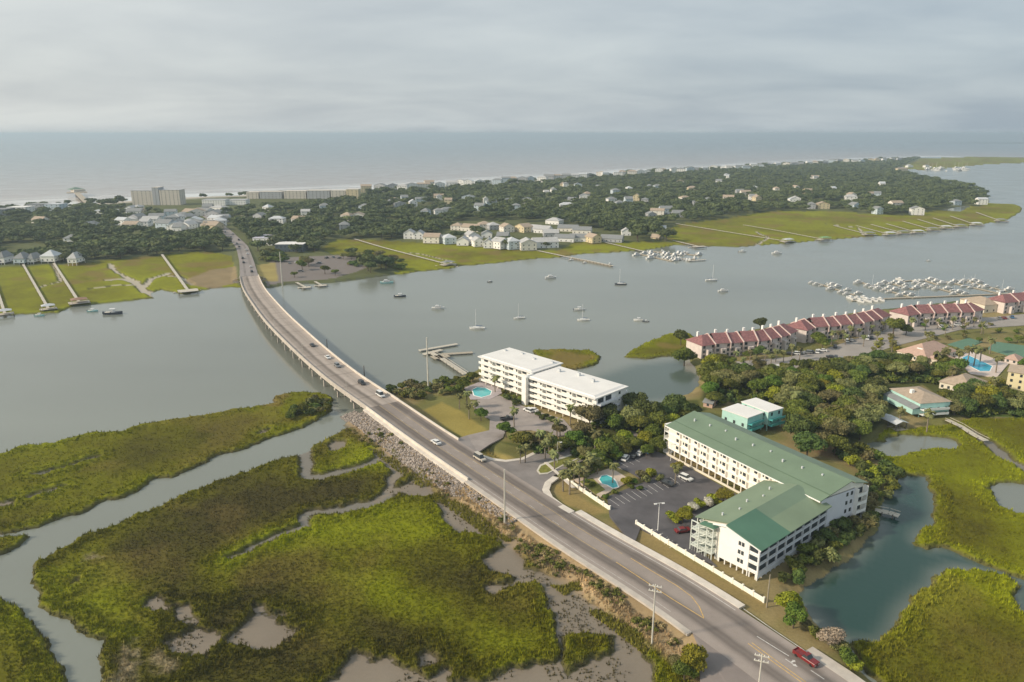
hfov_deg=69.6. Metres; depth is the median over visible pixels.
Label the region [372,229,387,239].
tree
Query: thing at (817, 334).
tree
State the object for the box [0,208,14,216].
building
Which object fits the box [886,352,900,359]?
tree
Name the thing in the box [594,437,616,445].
tree
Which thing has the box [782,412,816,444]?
tree
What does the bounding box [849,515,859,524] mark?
shrub
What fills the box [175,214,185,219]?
house
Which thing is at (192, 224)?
house
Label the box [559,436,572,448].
tree
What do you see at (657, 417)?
tree
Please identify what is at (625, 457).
car
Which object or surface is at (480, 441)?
drive
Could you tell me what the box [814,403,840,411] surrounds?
tree
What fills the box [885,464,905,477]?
shrub
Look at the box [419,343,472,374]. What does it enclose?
dock
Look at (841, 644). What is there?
shrub
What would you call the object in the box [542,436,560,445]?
tree
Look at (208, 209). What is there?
house
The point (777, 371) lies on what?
tree
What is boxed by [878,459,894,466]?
shrub
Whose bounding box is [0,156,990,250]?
distant wood
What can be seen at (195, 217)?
house
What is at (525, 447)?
palm tree
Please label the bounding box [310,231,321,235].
tree
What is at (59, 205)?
building
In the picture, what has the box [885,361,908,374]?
tree
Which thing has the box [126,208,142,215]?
house
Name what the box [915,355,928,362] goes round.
tree
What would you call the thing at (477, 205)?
house
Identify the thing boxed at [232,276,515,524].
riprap
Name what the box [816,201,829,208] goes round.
house
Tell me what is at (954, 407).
tree
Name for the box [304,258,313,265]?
tree
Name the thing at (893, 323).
tree
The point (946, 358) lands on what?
tree
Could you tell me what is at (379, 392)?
van
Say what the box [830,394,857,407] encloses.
tree
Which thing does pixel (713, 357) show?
tree
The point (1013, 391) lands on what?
tree
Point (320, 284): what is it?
dock
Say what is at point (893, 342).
palm tree
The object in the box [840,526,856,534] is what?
shrub
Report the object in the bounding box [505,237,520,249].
house
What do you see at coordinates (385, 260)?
tree
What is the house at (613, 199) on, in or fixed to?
on the ground at (128, 275)
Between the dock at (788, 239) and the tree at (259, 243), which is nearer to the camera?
the tree at (259, 243)
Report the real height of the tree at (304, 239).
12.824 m
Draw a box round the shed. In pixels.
[702,398,716,407]
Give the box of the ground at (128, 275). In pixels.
[0,157,1023,681]
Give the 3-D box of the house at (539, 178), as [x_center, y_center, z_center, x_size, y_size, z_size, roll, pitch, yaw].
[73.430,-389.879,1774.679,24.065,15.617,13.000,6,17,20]
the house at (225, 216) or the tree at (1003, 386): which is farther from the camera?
the house at (225, 216)
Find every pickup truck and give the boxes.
[500,415,512,420]
[792,647,819,667]
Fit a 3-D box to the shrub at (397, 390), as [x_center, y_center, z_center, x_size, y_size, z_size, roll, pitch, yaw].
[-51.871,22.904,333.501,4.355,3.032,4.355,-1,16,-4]
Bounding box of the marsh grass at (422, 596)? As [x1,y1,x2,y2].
[0,392,1023,681]
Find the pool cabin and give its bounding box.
[1004,354,1023,364]
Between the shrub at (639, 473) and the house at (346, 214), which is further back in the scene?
the house at (346, 214)
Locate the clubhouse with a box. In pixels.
[896,340,955,363]
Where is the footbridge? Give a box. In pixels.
[945,417,988,440]
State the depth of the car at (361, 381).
333.60 m
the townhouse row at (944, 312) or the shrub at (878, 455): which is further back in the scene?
the townhouse row at (944, 312)
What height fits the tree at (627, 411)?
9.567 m
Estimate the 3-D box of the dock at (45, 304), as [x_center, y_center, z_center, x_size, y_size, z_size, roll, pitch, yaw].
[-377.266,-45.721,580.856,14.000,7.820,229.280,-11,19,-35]
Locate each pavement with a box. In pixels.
[464,480,691,635]
[483,452,536,461]
[542,476,574,512]
[575,510,744,608]
[693,634,756,681]
[806,647,864,681]
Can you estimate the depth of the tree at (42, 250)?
695.20 m
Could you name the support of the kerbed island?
on the ground at (128, 275)
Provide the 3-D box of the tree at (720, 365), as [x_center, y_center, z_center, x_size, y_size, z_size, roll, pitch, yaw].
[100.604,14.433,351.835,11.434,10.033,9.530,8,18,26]
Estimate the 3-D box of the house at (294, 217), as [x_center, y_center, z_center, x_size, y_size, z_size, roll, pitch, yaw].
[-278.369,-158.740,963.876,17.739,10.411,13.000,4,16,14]
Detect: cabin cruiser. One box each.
[380,279,392,283]
[431,305,443,308]
[545,275,555,278]
[826,286,835,289]
[846,295,855,299]
[862,297,871,302]
[874,282,883,285]
[981,284,991,287]
[1004,286,1014,289]
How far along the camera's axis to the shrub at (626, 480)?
246.42 m
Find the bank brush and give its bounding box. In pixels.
[345,428,675,644]
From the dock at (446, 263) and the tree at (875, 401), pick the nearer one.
the tree at (875, 401)
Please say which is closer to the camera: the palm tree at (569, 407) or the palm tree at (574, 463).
the palm tree at (574, 463)
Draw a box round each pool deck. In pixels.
[464,382,501,399]
[574,469,625,497]
[954,351,1008,376]
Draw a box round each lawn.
[539,455,577,472]
[580,478,604,493]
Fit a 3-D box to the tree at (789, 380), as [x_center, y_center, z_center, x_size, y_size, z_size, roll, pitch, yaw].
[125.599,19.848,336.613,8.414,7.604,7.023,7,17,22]
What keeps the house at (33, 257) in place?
on the ground at (128, 275)
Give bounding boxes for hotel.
[130,190,153,204]
[159,189,185,204]
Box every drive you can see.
[459,430,504,451]
[610,512,640,540]
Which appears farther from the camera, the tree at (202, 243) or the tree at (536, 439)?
the tree at (202, 243)
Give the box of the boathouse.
[880,414,907,430]
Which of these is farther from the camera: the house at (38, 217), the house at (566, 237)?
the house at (38, 217)
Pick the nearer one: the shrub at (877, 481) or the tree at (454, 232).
the shrub at (877, 481)
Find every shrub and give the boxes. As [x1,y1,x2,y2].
[267,256,280,261]
[285,413,294,419]
[287,408,296,414]
[289,404,297,410]
[296,407,303,413]
[298,403,307,409]
[304,408,314,415]
[305,397,314,403]
[317,406,324,412]
[323,403,330,411]
[353,252,364,255]
[363,249,373,253]
[373,250,385,254]
[385,384,396,392]
[393,263,406,268]
[393,388,401,392]
[397,382,405,388]
[398,391,407,397]
[402,379,415,386]
[403,387,415,395]
[409,392,416,398]
[412,383,423,388]
[417,390,426,398]
[424,386,433,391]
[432,378,442,383]
[432,383,443,391]
[437,389,447,393]
[439,375,449,383]
[445,386,454,392]
[448,378,455,384]
[453,384,464,391]
[502,394,510,399]
[512,398,520,404]
[539,413,549,418]
[546,416,554,421]
[602,458,612,467]
[620,476,632,484]
[635,470,646,477]
[641,475,650,481]
[645,468,656,475]
[655,474,663,480]
[665,510,674,518]
[670,461,683,467]
[671,516,681,522]
[687,502,699,509]
[693,497,705,507]
[703,496,713,506]
[706,493,718,499]
[713,499,722,504]
[778,571,791,582]
[784,555,807,572]
[791,567,805,584]
[796,542,818,555]
[797,553,814,563]
[799,619,812,628]
[808,548,827,565]
[808,624,821,639]
[809,538,825,547]
[811,530,825,540]
[819,527,837,541]
[824,546,841,562]
[826,526,839,535]
[826,540,843,550]
[828,519,838,528]
[830,640,851,650]
[831,447,843,454]
[835,537,847,545]
[837,516,853,527]
[838,451,850,459]
[838,531,855,544]
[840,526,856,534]
[843,454,860,465]
[843,660,863,671]
[844,447,859,455]
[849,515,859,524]
[852,442,869,451]
[853,523,865,536]
[855,459,869,471]
[855,470,873,477]
[856,475,871,485]
[857,518,877,530]
[859,450,874,460]
[861,447,876,452]
[862,512,877,521]
[866,466,882,477]
[866,502,875,510]
[867,491,880,506]
[867,511,880,521]
[868,485,877,492]
[870,476,884,487]
[871,464,887,473]
[873,450,884,459]
[873,490,884,496]
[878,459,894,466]
[882,489,893,498]
[884,476,900,490]
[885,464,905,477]
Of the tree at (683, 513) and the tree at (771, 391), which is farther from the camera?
the tree at (771, 391)
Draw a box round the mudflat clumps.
[152,458,641,681]
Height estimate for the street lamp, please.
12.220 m
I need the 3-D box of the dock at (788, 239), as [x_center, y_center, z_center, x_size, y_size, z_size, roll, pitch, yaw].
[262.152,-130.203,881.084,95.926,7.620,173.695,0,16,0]
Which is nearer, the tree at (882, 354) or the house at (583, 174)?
the tree at (882, 354)
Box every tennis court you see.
[948,338,981,348]
[988,342,1023,356]
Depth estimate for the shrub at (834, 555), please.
200.84 m
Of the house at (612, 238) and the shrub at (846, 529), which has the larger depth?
the house at (612, 238)
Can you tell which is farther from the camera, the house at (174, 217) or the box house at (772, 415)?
the house at (174, 217)
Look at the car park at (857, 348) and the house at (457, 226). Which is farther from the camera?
the house at (457, 226)
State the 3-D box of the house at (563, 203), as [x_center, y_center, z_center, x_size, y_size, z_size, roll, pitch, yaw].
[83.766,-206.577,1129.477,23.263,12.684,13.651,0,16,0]
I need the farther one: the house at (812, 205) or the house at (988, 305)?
the house at (812, 205)
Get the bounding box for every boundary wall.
[567,478,610,509]
[635,520,765,602]
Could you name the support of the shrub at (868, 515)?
on the ground at (128, 275)
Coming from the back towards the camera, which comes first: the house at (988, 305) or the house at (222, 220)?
the house at (222, 220)
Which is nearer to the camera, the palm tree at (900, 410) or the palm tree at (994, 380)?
the palm tree at (900, 410)
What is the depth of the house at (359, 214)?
1002.89 m
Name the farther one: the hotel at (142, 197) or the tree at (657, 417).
the hotel at (142, 197)
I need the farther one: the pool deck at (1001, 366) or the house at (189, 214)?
the house at (189, 214)
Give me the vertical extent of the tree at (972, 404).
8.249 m
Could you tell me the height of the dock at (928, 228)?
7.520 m
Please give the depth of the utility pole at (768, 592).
182.22 m
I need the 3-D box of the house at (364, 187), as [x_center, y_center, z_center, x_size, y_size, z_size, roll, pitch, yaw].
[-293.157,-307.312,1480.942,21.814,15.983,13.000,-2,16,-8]
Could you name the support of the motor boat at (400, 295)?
on the water
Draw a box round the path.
[544,462,574,487]
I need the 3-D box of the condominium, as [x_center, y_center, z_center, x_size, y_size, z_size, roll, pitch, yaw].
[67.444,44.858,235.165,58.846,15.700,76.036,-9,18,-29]
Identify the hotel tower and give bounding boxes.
[151,187,163,204]
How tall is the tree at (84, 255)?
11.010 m
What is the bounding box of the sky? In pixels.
[0,0,1023,134]
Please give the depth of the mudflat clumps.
175.66 m
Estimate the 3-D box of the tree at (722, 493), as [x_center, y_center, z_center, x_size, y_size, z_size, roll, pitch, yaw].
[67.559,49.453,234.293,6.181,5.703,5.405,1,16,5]
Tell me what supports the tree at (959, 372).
on the ground at (128, 275)
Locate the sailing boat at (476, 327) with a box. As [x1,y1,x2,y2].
[469,309,484,328]
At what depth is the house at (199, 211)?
1049.85 m
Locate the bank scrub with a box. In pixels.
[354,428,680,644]
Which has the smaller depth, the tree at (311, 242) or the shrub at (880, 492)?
the shrub at (880, 492)
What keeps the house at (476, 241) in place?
on the ground at (128, 275)
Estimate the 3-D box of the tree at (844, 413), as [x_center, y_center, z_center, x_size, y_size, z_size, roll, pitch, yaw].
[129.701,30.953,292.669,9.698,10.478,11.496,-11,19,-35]
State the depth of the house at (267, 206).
1118.39 m
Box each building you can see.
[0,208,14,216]
[6,206,34,210]
[26,203,47,209]
[44,203,67,210]
[202,199,228,205]
[227,199,249,204]
[252,234,270,243]
[275,242,307,251]
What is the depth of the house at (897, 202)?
1159.67 m
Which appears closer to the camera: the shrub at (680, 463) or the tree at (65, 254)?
the shrub at (680, 463)
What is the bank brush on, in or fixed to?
on the ground at (128, 275)
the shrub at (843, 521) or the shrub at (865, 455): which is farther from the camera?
the shrub at (865, 455)
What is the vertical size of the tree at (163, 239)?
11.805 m
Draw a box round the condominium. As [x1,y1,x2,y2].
[663,411,868,580]
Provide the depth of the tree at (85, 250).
686.73 m
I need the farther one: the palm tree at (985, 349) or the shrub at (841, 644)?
the palm tree at (985, 349)
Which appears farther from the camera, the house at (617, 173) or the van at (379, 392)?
the house at (617, 173)
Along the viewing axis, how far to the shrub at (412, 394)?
326.21 m
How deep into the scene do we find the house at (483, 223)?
908.65 m
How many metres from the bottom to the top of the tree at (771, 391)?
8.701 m
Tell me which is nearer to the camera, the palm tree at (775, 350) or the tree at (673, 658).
the tree at (673, 658)
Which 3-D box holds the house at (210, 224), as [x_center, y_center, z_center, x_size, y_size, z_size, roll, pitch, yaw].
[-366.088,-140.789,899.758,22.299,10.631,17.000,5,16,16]
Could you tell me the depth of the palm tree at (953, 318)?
440.53 m
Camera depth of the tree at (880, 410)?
297.22 m
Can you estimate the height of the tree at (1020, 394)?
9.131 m
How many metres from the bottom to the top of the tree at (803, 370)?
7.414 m
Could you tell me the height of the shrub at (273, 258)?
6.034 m
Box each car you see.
[358,379,365,384]
[431,439,441,444]
[523,407,533,412]
[621,454,629,461]
[629,452,636,458]
[660,479,674,486]
[674,526,690,533]
[678,472,693,481]
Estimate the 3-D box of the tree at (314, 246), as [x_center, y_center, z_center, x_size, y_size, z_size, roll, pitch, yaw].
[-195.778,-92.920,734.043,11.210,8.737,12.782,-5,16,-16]
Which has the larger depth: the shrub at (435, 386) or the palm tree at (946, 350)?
the palm tree at (946, 350)
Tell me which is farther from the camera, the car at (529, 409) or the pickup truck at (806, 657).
the car at (529, 409)
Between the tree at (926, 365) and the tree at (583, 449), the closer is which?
the tree at (583, 449)
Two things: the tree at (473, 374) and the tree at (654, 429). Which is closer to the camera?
the tree at (654, 429)
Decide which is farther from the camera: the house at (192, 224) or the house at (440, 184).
the house at (440, 184)
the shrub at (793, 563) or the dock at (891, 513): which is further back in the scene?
the dock at (891, 513)
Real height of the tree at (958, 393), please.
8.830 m
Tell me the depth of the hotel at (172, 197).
1208.25 m
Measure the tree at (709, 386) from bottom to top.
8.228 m
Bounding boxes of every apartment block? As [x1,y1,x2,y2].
[246,191,259,198]
[259,191,283,198]
[284,190,306,198]
[307,190,330,198]
[330,190,345,196]
[346,188,360,198]
[478,347,628,423]
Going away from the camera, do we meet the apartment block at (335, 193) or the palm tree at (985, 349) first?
the palm tree at (985, 349)
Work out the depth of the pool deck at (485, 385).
338.58 m
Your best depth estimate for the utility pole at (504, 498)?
220.82 m
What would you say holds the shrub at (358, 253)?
on the ground at (128, 275)
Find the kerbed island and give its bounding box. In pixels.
[537,454,577,474]
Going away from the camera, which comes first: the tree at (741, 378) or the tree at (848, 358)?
the tree at (741, 378)
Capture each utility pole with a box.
[279,252,282,286]
[426,337,428,385]
[504,469,505,523]
[648,583,661,643]
[754,653,769,681]
[766,574,770,607]
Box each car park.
[473,395,571,436]
[607,448,735,566]
[736,314,1023,367]
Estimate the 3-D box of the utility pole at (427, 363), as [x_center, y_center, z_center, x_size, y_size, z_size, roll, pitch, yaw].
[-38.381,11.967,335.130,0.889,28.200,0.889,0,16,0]
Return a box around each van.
[375,389,384,397]
[473,451,485,461]
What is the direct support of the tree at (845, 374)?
on the ground at (128, 275)
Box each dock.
[0,295,14,315]
[21,263,57,310]
[53,263,90,305]
[161,254,198,294]
[295,282,311,287]
[314,281,327,286]
[355,239,455,265]
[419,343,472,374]
[537,250,613,266]
[605,242,641,251]
[672,240,706,248]
[676,223,795,242]
[747,225,832,240]
[822,279,1006,300]
[833,225,876,234]
[856,225,898,234]
[871,224,911,234]
[875,506,900,518]
[886,224,924,233]
[904,221,940,230]
[918,219,954,228]
[934,218,968,227]
[950,216,984,225]
[976,212,1008,221]
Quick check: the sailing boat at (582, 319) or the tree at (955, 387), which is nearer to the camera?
the tree at (955, 387)
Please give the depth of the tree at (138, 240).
750.08 m
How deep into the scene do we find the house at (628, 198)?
1249.52 m
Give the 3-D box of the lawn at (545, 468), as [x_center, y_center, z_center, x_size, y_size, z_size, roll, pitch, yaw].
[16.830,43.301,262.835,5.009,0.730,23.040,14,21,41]
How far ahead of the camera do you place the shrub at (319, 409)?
310.85 m
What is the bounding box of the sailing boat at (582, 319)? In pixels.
[577,311,589,320]
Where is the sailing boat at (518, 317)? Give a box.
[514,304,524,318]
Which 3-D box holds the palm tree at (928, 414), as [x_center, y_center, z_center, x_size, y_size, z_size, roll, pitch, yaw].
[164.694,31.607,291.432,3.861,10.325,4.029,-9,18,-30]
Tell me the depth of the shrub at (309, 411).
308.37 m
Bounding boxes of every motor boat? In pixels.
[86,308,97,311]
[102,308,122,314]
[394,293,405,296]
[573,306,584,310]
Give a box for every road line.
[371,408,670,611]
[379,405,609,557]
[388,403,620,552]
[572,513,734,609]
[616,562,702,617]
[631,558,703,617]
[744,609,804,650]
[748,643,800,681]
[753,643,805,681]
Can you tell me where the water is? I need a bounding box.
[0,135,1023,681]
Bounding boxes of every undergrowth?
[507,367,1023,460]
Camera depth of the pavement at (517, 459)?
264.06 m
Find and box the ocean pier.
[66,187,86,202]
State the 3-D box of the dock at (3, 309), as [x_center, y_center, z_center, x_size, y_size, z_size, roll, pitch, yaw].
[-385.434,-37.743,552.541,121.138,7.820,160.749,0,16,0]
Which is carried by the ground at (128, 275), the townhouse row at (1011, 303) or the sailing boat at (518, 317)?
the townhouse row at (1011, 303)
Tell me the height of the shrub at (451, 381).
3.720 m
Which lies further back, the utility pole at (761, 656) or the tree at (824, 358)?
the tree at (824, 358)
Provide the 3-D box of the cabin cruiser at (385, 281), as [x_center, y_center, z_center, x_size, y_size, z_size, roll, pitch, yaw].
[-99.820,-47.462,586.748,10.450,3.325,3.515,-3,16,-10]
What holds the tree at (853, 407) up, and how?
on the ground at (128, 275)
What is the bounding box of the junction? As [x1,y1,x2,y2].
[491,430,637,491]
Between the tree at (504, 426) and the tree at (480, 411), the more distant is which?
the tree at (480, 411)
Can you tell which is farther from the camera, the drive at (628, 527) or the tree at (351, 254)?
the tree at (351, 254)
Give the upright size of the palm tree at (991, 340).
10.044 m
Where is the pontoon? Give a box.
[573,258,611,266]
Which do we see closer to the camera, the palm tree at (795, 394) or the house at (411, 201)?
the palm tree at (795, 394)
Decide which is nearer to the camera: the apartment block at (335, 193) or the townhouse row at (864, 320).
the townhouse row at (864, 320)
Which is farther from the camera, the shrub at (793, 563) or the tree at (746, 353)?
the tree at (746, 353)
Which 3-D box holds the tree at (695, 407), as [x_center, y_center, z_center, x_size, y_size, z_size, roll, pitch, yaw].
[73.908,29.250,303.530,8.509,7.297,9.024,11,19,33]
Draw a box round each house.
[0,250,13,264]
[12,251,29,264]
[26,252,40,263]
[31,216,48,222]
[39,250,63,262]
[62,234,75,241]
[66,251,84,265]
[114,217,130,224]
[121,221,142,225]
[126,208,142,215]
[128,216,137,220]
[130,213,146,220]
[139,218,152,226]
[141,216,161,222]
[148,213,165,218]
[155,219,173,228]
[163,209,177,215]
[163,215,180,219]
[166,221,181,229]
[172,223,186,230]
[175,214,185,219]
[182,213,195,216]
[182,220,197,228]
[184,216,202,220]
[188,208,205,215]
[193,219,203,226]
[199,207,214,211]
[200,221,223,228]
[202,203,213,207]
[205,209,224,216]
[207,215,224,219]
[209,205,227,211]
[213,217,226,225]
[217,215,229,221]
[252,212,265,217]
[262,204,273,208]
[268,216,285,223]
[291,216,307,221]
[300,209,310,215]
[319,203,327,207]
[339,221,349,229]
[340,212,353,220]
[353,212,364,216]
[360,184,371,191]
[374,183,387,191]
[388,183,397,188]
[393,201,405,207]
[397,184,408,189]
[403,228,415,238]
[407,182,417,186]
[408,199,417,206]
[413,229,425,238]
[415,197,426,201]
[417,182,430,188]
[420,208,430,216]
[423,233,441,243]
[433,208,443,214]
[434,182,444,188]
[440,207,451,211]
[443,234,456,243]
[444,198,452,204]
[446,180,457,186]
[450,222,461,229]
[456,235,469,245]
[461,223,482,231]
[463,179,473,184]
[463,231,477,236]
[467,234,482,243]
[470,236,483,246]
[474,203,484,210]
[477,221,488,228]
[481,230,492,237]
[483,237,492,247]
[485,199,497,205]
[486,222,499,229]
[491,236,506,248]
[492,178,502,184]
[496,232,509,236]
[499,223,514,231]
[501,176,510,183]
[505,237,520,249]
[512,203,520,209]
[515,223,532,232]
[517,176,527,182]
[519,237,536,250]
[531,237,558,247]
[533,225,552,232]
[537,176,547,182]
[542,229,558,236]
[543,174,554,179]
[545,217,563,224]
[554,174,561,178]
[554,234,575,241]
[557,224,578,231]
[559,202,572,206]
[562,173,570,177]
[570,233,585,241]
[572,226,592,233]
[578,173,586,177]
[579,193,589,197]
[585,232,601,242]
[601,234,623,242]
[605,197,616,201]
[610,188,620,193]
[613,171,622,175]
[621,227,630,235]
[623,196,632,201]
[627,170,636,174]
[633,193,639,200]
[636,169,643,173]
[645,211,656,216]
[650,208,664,214]
[650,234,662,238]
[658,206,672,213]
[669,167,677,172]
[671,210,683,216]
[685,166,694,170]
[722,403,763,430]
[740,190,750,194]
[741,398,785,430]
[752,195,761,200]
[788,197,799,201]
[807,202,815,208]
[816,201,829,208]
[844,194,856,199]
[849,202,859,208]
[871,206,883,213]
[874,191,880,195]
[883,386,951,416]
[888,200,903,204]
[895,168,907,170]
[909,206,924,214]
[939,373,987,390]
[949,199,961,204]
[960,296,997,312]
[975,197,987,204]
[1006,364,1023,390]
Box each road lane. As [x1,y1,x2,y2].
[237,245,246,275]
[243,245,253,275]
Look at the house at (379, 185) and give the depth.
1486.60 m
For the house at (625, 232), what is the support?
on the ground at (128, 275)
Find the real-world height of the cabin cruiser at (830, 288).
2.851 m
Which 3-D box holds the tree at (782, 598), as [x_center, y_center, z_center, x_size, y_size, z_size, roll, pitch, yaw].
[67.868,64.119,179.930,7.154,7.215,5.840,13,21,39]
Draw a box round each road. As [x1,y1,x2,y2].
[203,215,257,276]
[370,401,847,681]
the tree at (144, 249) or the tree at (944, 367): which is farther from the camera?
the tree at (144, 249)
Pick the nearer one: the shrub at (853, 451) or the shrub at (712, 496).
the shrub at (712, 496)
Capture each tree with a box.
[14,248,35,254]
[30,246,45,252]
[37,248,46,253]
[45,245,70,249]
[54,247,75,258]
[58,250,69,257]
[69,252,88,257]
[76,247,89,253]
[96,243,116,249]
[98,249,112,258]
[109,246,125,256]
[111,249,125,258]
[115,244,135,253]
[119,242,134,252]
[129,247,140,253]
[130,238,146,242]
[137,240,152,246]
[138,247,152,254]
[148,240,165,246]
[150,246,163,253]
[153,238,168,242]
[166,234,190,241]
[191,239,215,250]
[216,239,229,250]
[220,236,231,241]
[247,239,268,250]
[260,249,271,256]
[266,237,284,245]
[271,233,292,240]
[285,230,307,236]
[288,244,302,252]
[294,237,310,241]
[295,260,306,269]
[299,234,315,237]
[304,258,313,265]
[306,240,326,249]
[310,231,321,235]
[310,244,320,251]
[320,265,330,269]
[344,248,357,252]
[346,252,355,259]
[355,254,377,270]
[363,261,376,272]
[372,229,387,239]
[377,256,394,269]
[384,230,397,237]
[449,230,460,234]
[455,393,462,408]
[456,377,470,389]
[463,391,471,408]
[464,403,472,418]
[466,372,479,382]
[471,400,479,415]
[474,407,488,420]
[491,375,498,391]
[496,421,516,436]
[510,406,518,426]
[511,430,534,444]
[516,447,524,462]
[521,443,529,461]
[531,431,548,442]
[535,429,545,445]
[540,437,550,458]
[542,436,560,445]
[544,431,554,454]
[548,449,559,468]
[551,417,562,435]
[552,424,567,435]
[554,441,562,458]
[558,470,566,491]
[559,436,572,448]
[563,459,572,468]
[563,468,575,494]
[565,403,574,424]
[565,430,586,446]
[570,421,592,432]
[571,459,579,478]
[573,404,603,424]
[574,463,586,484]
[577,445,593,455]
[578,467,589,488]
[583,458,593,476]
[585,451,596,461]
[590,428,600,448]
[590,448,606,459]
[591,459,602,472]
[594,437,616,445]
[594,456,602,473]
[595,441,613,457]
[601,403,619,424]
[605,413,623,431]
[608,446,623,456]
[609,462,619,482]
[610,434,628,447]
[616,429,633,436]
[619,405,644,428]
[619,442,632,453]
[621,392,648,406]
[626,415,649,432]
[628,227,648,240]
[628,437,644,450]
[632,398,661,416]
[637,430,652,443]
[640,444,654,455]
[643,423,660,435]
[646,409,669,425]
[648,437,666,450]
[657,228,676,240]
[659,403,678,413]
[660,420,670,430]
[662,393,691,409]
[667,413,679,421]
[668,654,679,665]
[670,463,682,483]
[671,346,697,365]
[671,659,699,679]
[673,329,689,344]
[675,507,693,522]
[677,409,693,415]
[680,643,708,672]
[689,403,701,411]
[696,366,717,375]
[699,373,721,382]
[701,353,721,363]
[701,361,717,368]
[701,381,718,392]
[705,391,723,399]
[710,370,730,387]
[715,353,729,363]
[715,361,731,369]
[716,487,734,500]
[720,378,741,389]
[721,368,736,375]
[725,357,736,364]
[730,374,746,388]
[731,362,755,372]
[733,350,739,361]
[740,370,759,387]
[742,351,754,358]
[747,378,769,391]
[751,354,758,362]
[751,359,766,366]
[752,345,764,354]
[753,317,766,329]
[755,368,766,376]
[758,371,767,378]
[762,349,769,359]
[764,374,783,386]
[765,366,785,376]
[765,385,781,403]
[768,354,775,363]
[773,348,779,361]
[773,392,791,410]
[774,590,803,614]
[780,349,786,361]
[780,384,804,395]
[781,377,796,384]
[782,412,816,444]
[783,600,807,628]
[784,369,802,381]
[784,397,809,408]
[784,403,805,414]
[786,366,798,370]
[789,343,794,356]
[789,358,796,366]
[789,391,801,398]
[791,411,816,416]
[792,430,828,455]
[796,359,813,367]
[796,382,819,391]
[797,346,803,359]
[797,409,811,414]
[798,374,823,386]
[800,367,817,373]
[800,391,822,411]
[801,414,823,432]
[806,370,818,379]
[810,331,826,343]
[811,360,834,373]
[812,411,831,416]
[813,428,831,449]
[814,337,829,347]
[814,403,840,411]
[816,374,833,383]
[816,626,846,645]
[817,388,843,403]
[817,413,835,418]
[818,357,830,361]
[819,378,830,388]
[819,420,849,434]
[822,416,849,430]
[823,406,855,420]
[824,434,852,454]
[825,382,847,388]
[825,384,843,400]
[826,369,844,381]
[828,362,851,371]
[829,330,835,344]
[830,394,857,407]
[833,358,847,361]
[834,371,850,378]
[835,377,856,386]
[839,386,865,397]
[839,418,857,436]
[839,646,857,664]
[842,356,854,361]
[842,403,869,411]
[843,333,849,344]
[847,325,854,337]
[848,368,867,382]
[850,359,869,365]
[852,419,872,439]
[853,394,869,403]
[854,406,880,421]
[855,365,871,373]
[859,352,876,358]
[859,354,873,363]
[861,383,887,393]
[863,390,877,398]
[864,403,887,422]
[865,377,884,384]
[867,363,878,374]
[867,392,883,399]
[867,397,888,407]
[870,361,885,371]
[871,349,887,358]
[873,331,880,340]
[873,375,889,384]
[879,359,892,366]
[885,318,905,333]
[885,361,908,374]
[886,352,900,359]
[889,339,897,351]
[892,359,906,362]
[896,353,913,361]
[896,406,905,426]
[900,324,913,334]
[908,362,924,373]
[909,317,916,325]
[912,361,930,373]
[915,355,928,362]
[924,331,930,341]
[924,408,935,431]
[930,370,945,376]
[933,350,942,360]
[934,354,952,362]
[935,361,956,371]
[937,388,953,396]
[941,346,950,355]
[945,369,965,375]
[946,388,971,399]
[946,397,965,407]
[947,358,969,368]
[948,365,960,375]
[949,403,963,414]
[951,315,956,329]
[952,382,965,390]
[955,349,966,358]
[958,382,977,393]
[958,397,979,415]
[964,345,973,360]
[966,378,987,383]
[971,344,982,365]
[971,392,996,406]
[972,382,995,386]
[973,385,1000,395]
[979,347,988,361]
[987,336,996,353]
[987,378,1005,384]
[988,376,1002,384]
[989,394,1007,407]
[993,355,1004,372]
[995,383,1010,389]
[1000,389,1018,399]
[1006,397,1023,408]
[1007,389,1017,395]
[1014,335,1023,341]
[1016,391,1023,400]
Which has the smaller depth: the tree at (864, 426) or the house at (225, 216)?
the tree at (864, 426)
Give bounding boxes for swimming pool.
[472,387,491,397]
[598,475,618,488]
[961,355,992,370]
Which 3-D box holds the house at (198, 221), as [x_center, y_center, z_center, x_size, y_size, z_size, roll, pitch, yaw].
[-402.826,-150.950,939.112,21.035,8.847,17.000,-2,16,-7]
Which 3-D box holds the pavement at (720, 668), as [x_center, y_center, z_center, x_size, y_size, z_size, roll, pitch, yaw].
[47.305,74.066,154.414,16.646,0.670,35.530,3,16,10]
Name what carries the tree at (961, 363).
on the ground at (128, 275)
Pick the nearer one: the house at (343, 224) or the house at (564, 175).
the house at (343, 224)
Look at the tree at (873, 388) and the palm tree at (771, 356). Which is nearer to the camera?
the tree at (873, 388)
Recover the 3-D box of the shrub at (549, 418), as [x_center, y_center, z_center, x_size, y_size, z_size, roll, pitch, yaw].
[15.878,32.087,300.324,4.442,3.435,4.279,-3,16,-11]
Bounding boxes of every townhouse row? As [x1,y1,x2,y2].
[685,320,797,358]
[788,305,890,342]
[889,300,984,326]
[989,290,1023,313]
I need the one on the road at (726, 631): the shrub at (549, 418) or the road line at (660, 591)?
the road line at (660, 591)
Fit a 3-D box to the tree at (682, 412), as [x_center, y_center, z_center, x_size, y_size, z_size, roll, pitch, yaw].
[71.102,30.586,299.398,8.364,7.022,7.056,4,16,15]
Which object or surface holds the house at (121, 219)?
on the ground at (128, 275)
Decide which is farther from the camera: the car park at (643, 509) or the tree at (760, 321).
the tree at (760, 321)
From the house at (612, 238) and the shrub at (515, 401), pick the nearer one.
the shrub at (515, 401)
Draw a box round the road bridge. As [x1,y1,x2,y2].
[240,274,468,483]
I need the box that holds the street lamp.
[654,502,664,530]

